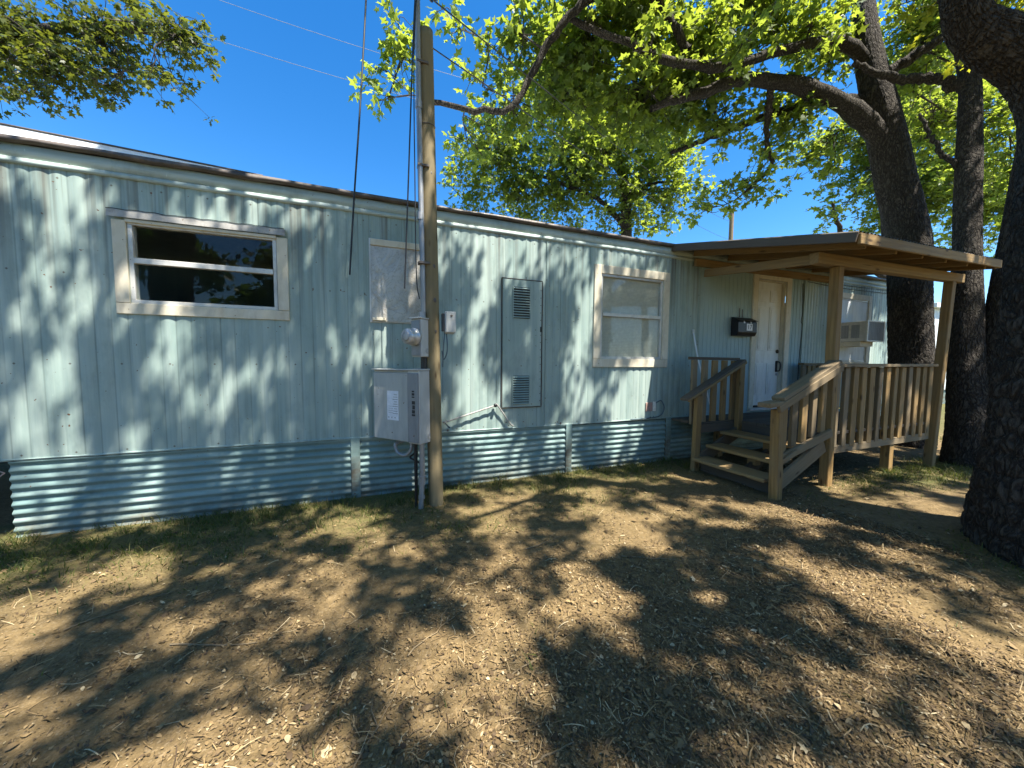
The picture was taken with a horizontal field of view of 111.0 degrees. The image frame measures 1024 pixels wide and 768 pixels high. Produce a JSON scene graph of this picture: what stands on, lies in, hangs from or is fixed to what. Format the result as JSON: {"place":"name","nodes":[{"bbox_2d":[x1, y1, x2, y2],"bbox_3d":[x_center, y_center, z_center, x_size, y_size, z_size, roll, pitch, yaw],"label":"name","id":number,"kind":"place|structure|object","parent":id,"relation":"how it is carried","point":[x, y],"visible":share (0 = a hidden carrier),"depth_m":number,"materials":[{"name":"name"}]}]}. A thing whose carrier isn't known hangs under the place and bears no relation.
{"place":"outdoors","nodes":[
{"label":"outdoors","id":0,"kind":"place"},
{"bbox_2d":[108,3,499,120],"bbox_3d":[-11.398,-18.591,20.549,23.348,6.122,0.022,0,4,-1],"label":"distant wire","id":1,"kind":"object","parent":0,"point":[285,61],"visible":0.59,"depth_m":20.49,"materials":[{"name":"grey metal"}]},
{"bbox_2d":[220,0,509,91],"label":"distant wire","id":2,"kind":"object","parent":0,"point":[330,37],"visible":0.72,"depth_m":20.45,"materials":[{"name":"grey metal"}]},
{"bbox_2d":[0,404,1023,767],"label":"ground","id":3,"kind":"structure","parent":0,"point":[940,514],"depth_m":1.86,"materials":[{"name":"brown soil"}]},
{"bbox_2d":[0,0,225,125],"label":"overhanging tree","id":4,"kind":"object","parent":3,"relation":"on","point":[45,53],"visible":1,"depth_m":5.93,"materials":[{"name":"green plant"}]},
{"bbox_2d":[64,588,174,630],"bbox_3d":[-2.116,1.208,1.915,0.068,0.024,0.401,3,5,39],"label":"fallen twig","id":5,"kind":"object","parent":3,"relation":"on","point":[116,610],"visible":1,"depth_m":1.87,"materials":[{"name":"brown wood"}]},
{"bbox_2d":[169,633,257,645],"bbox_3d":[-1.427,1.240,1.695,0.399,0.019,0.060,0,4,-8],"label":"fallen twig","id":6,"kind":"object","parent":3,"relation":"on","point":[213,644],"visible":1,"depth_m":1.68,"materials":[{"name":"brown wood"}]},
{"bbox_2d":[353,681,398,767],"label":"fallen twig","id":7,"kind":"object","parent":3,"relation":"on","point":[377,725],"visible":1,"depth_m":1.31,"materials":[{"name":"brown wood"}]},
{"bbox_2d":[414,444,425,508],"bbox_3d":[-0.849,0.865,3.241,0.102,0.662,0.072,2,4,24],"label":"ground conduit","id":8,"kind":"object","parent":3,"relation":"on","point":[422,483],"visible":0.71,"depth_m":3.22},
{"bbox_2d":[420,25,442,506],"bbox_3d":[-0.737,-0.912,3.201,0.206,4.312,0.145,-1,4,-21],"label":"utility pole","id":9,"kind":"object","parent":3,"relation":"on","point":[435,472],"visible":0.78,"depth_m":3.14,"materials":[{"name":"brown wood"}]},
{"bbox_2d":[401,317,428,368],"bbox_3d":[-0.842,-0.362,3.137,0.156,0.454,0.294,2,4,28],"label":"meter box","id":10,"kind":"object","parent":9,"relation":"attached to","point":[415,336],"visible":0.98,"depth_m":3.10,"materials":[{"name":"grey metal"}]},
{"bbox_2d":[405,369,429,444],"bbox_3d":[-0.830,0.197,3.210,0.154,0.672,0.230,2,4,28],"label":"disconnect box","id":11,"kind":"object","parent":9,"relation":"attached to","point":[418,394],"visible":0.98,"depth_m":3.12,"materials":[{"name":"grey metal"}]},
{"bbox_2d":[404,0,437,317],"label":"service riser","id":12,"kind":"object","parent":9,"relation":"attached to","point":[417,61],"visible":0.93,"depth_m":3.02,"materials":[{"name":"grey metal"}]},
{"bbox_2d":[433,48,729,239],"bbox_3d":[6.548,-6.028,12.642,0.011,4.961,24.257,3,4,37],"label":"service line","id":13,"kind":"object","parent":9,"relation":"attached to","point":[540,122],"visible":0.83,"depth_m":4.37,"materials":[{"name":"black rubber"}]},
{"bbox_2d":[407,608,457,655],"bbox_3d":[-0.385,1.239,1.758,0.066,0.025,0.346,2,4,22],"label":"fallen twig","id":14,"kind":"object","parent":3,"relation":"on","point":[429,635],"visible":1,"depth_m":1.73,"materials":[{"name":"brown wood"}]},
{"bbox_2d":[0,123,887,537],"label":"mobile home","id":15,"kind":"object","parent":3,"relation":"on","point":[184,337],"visible":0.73,"depth_m":3.33,"materials":[{"name":"paint"}]},
{"bbox_2d":[105,207,289,320],"bbox_3d":[-2.580,-0.971,2.978,1.193,0.809,0.090,-1,4,-21],"label":"window","id":16,"kind":"structure","parent":15,"relation":"in","point":[119,228],"depth_m":2.91,"materials":[{"name":"beige paint"}]},
{"bbox_2d":[349,0,366,274],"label":"hanging cable","id":17,"kind":"object","parent":15,"relation":"hanging from","point":[358,137],"visible":1,"depth_m":3.20,"materials":[{"name":"black rubber"}]},
{"bbox_2d":[371,368,407,441],"bbox_3d":[-1.116,0.193,3.350,0.475,0.674,0.137,2,4,28],"label":"electrical panel","id":18,"kind":"object","parent":15,"relation":"attached to","point":[390,407],"visible":0.84,"depth_m":3.30,"materials":[{"name":"grey metal"}]},
{"bbox_2d":[393,441,419,463],"bbox_3d":[-0.983,0.643,3.337,0.318,0.244,0.121,3,4,35],"label":"flexible conduit","id":19,"kind":"object","parent":18,"relation":"hanging from","point":[401,454],"visible":0.8,"depth_m":3.33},
{"bbox_2d":[369,238,420,323],"bbox_3d":[-1.121,-1.010,3.506,0.555,0.805,0.048,-1,4,-21],"label":"boarded window","id":20,"kind":"structure","parent":15,"relation":"in","point":[390,302],"depth_m":3.48,"materials":[{"name":"wood"}]},
{"bbox_2d":[441,311,455,366],"bbox_3d":[-0.584,-0.405,3.230,0.120,0.501,0.108,-1,4,-21],"label":"phone box","id":21,"kind":"object","parent":15,"relation":"attached to","point":[448,322],"visible":1,"depth_m":3.19,"materials":[{"name":"grey metal"}]},
{"bbox_2d":[501,277,542,408],"bbox_3d":[0.119,-0.455,4.018,0.504,1.460,0.040,-1,4,-21],"label":"access door","id":22,"kind":"structure","parent":15,"relation":"in","point":[521,299],"depth_m":4.01,"materials":[{"name":"paint"}]},
{"bbox_2d":[592,264,669,366],"bbox_3d":[1.552,-0.851,4.579,1.190,1.260,0.078,-1,4,-21],"label":"window","id":23,"kind":"structure","parent":15,"relation":"in","point":[629,317],"depth_m":4.58,"materials":[{"name":"beige paint"}]},
{"bbox_2d":[731,308,757,336],"bbox_3d":[3.448,-0.917,5.218,0.410,0.410,0.128,-1,4,-21],"label":"mailbox","id":24,"kind":"object","parent":15,"relation":"attached to","point":[745,327],"visible":1,"depth_m":5.17,"materials":[{"name":"black metal"}]},
{"bbox_2d":[747,274,792,410],"bbox_3d":[4.036,-0.654,5.582,0.880,2.117,0.190,-1,4,-21],"label":"door","id":25,"kind":"structure","parent":15,"relation":"in","point":[769,302],"depth_m":5.60,"materials":[{"name":"paint"}]},
{"bbox_2d":[839,293,872,363],"bbox_3d":[5.987,-0.951,6.278,1.250,1.290,0.074,-1,4,-21],"label":"window","id":26,"kind":"structure","parent":15,"relation":"in","point":[853,310],"depth_m":6.31,"materials":[{"name":"beige paint"}]},
{"bbox_2d":[840,320,885,346],"bbox_3d":[5.966,-0.849,6.028,0.512,0.418,0.412,-1,4,-21],"label":"air conditioner","id":27,"kind":"object","parent":15,"relation":"attached to","point":[867,333],"visible":0.98,"depth_m":5.89,"materials":[{"name":"white plastic"}]},
{"bbox_2d":[525,533,558,548],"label":"fallen twig","id":28,"kind":"object","parent":3,"relation":"on","point":[542,543],"visible":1,"depth_m":2.62,"materials":[{"name":"brown wood"}]},
{"bbox_2d":[511,626,575,674],"bbox_3d":[0.147,1.246,1.664,0.420,0.022,0.065,-3,5,-41],"label":"fallen twig","id":29,"kind":"object","parent":3,"relation":"on","point":[515,671],"visible":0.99,"depth_m":1.65,"materials":[{"name":"brown wood"}]},
{"bbox_2d":[534,741,573,764],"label":"fallen twig","id":30,"kind":"object","parent":3,"relation":"on","point":[545,755],"visible":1,"depth_m":1.20,"materials":[{"name":"wood"}]},
{"bbox_2d":[436,24,721,237],"bbox_3d":[1.966,-3.913,9.775,7.625,9.736,4.668,-1,4,-21],"label":"background tree","id":31,"kind":"object","parent":3,"relation":"on","point":[579,171],"visible":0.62,"depth_m":9.55,"materials":[{"name":"green plant"}]},
{"bbox_2d":[602,658,653,716],"bbox_3d":[0.475,1.256,1.478,0.021,0.010,0.302,-1,4,-27],"label":"fallen twig","id":32,"kind":"object","parent":3,"relation":"on","point":[633,691],"visible":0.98,"depth_m":1.43,"materials":[{"name":"brown wood"}]},
{"bbox_2d":[347,0,943,448],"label":"oak tree","id":33,"kind":"object","parent":3,"relation":"on","point":[687,70],"visible":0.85,"depth_m":5.73,"materials":[{"name":"green plant"}]},
{"bbox_2d":[621,553,679,560],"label":"fallen twig","id":34,"kind":"object","parent":3,"relation":"on","point":[652,558],"visible":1,"depth_m":2.43,"materials":[{"name":"brown wood"}]},
{"bbox_2d":[677,614,754,655],"bbox_3d":[0.985,1.243,1.739,0.069,0.018,0.351,-2,5,-38],"label":"fallen twig","id":35,"kind":"object","parent":3,"relation":"on","point":[715,634],"visible":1,"depth_m":1.75,"materials":[{"name":"brown wood"}]},
{"bbox_2d":[728,212,733,239],"bbox_3d":[13.727,-5.287,22.369,0.340,11.060,0.340,-1,4,-21],"label":"distant utility pole","id":36,"kind":"object","parent":3,"relation":"on","point":[731,227],"visible":0.18,"depth_m":22.00,"materials":[{"name":"brown wood"}]},
{"bbox_2d":[435,2,730,221],"bbox_3d":[6.536,-6.834,12.638,0.013,5.553,24.205,3,4,37],"label":"service line","id":37,"kind":"object","parent":36,"relation":"attached to","point":[448,12],"visible":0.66,"depth_m":4.35,"materials":[{"name":"black rubber"}]},
{"bbox_2d":[721,552,801,573],"bbox_3d":[1.673,1.201,2.381,0.448,0.020,0.062,2,4,28],"label":"fallen twig","id":38,"kind":"object","parent":3,"relation":"on","point":[763,562],"visible":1,"depth_m":2.37,"materials":[{"name":"brown wood"}]},
{"bbox_2d":[672,231,1001,500],"bbox_3d":[4.116,-0.365,4.566,4.026,3.022,1.860,-1,4,-21],"label":"front porch","id":39,"kind":"object","parent":3,"relation":"on","point":[814,423],"visible":0.98,"depth_m":4.13,"materials":[{"name":"wood"}]},
{"bbox_2d":[692,329,709,403],"bbox_3d":[2.622,-0.148,4.820,0.028,1.218,0.367,-2,4,-30],"label":"broom handle","id":40,"kind":"object","parent":39,"relation":"on","point":[698,360],"visible":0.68,"depth_m":4.89,"materials":[{"name":"white paint"}]},
{"bbox_2d":[780,42,1013,278],"bbox_3d":[14.630,-5.838,13.256,10.565,13.326,4.644,0,4,-5],"label":"tree","id":41,"kind":"object","parent":3,"relation":"on","point":[937,180],"visible":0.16,"depth_m":12.89,"materials":[{"name":"green plant"}]},
{"bbox_2d":[855,565,941,583],"bbox_3d":[2.472,1.217,2.261,0.396,0.019,0.068,2,4,19],"label":"fallen twig","id":42,"kind":"object","parent":3,"relation":"on","point":[899,573],"visible":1,"depth_m":2.26,"materials":[{"name":"brown wood"}]},
{"bbox_2d":[838,0,1023,568],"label":"foreground oak","id":43,"kind":"object","parent":3,"relation":"on","point":[983,39],"visible":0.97,"depth_m":2.45,"materials":[{"name":"brown plant"}]},
{"bbox_2d":[851,0,1022,468],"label":"twin stem tree","id":44,"kind":"object","parent":3,"relation":"on","point":[975,321],"visible":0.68,"depth_m":5.10,"materials":[{"name":"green plant"}]},
{"bbox_2d":[934,302,945,403],"bbox_3d":[18.655,-1.167,15.487,12.250,3.360,4.050,-1,4,-21],"label":"neighbour mobile home","id":45,"kind":"object","parent":3,"relation":"on","point":[937,305],"visible":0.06,"depth_m":11.66,"materials":[{"name":"white paint"}]},
{"bbox_2d":[0,437,1023,766],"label":"grass","id":46,"kind":"structure","parent":0,"point":[204,525],"depth_m":2.93,"materials":[{"name":"green plant"}]},
{"bbox_2d":[0,0,1023,302],"label":"sky","id":47,"kind":"structure","parent":0,"point":[277,118],"materials":[{"name":"blue"}]}
]}

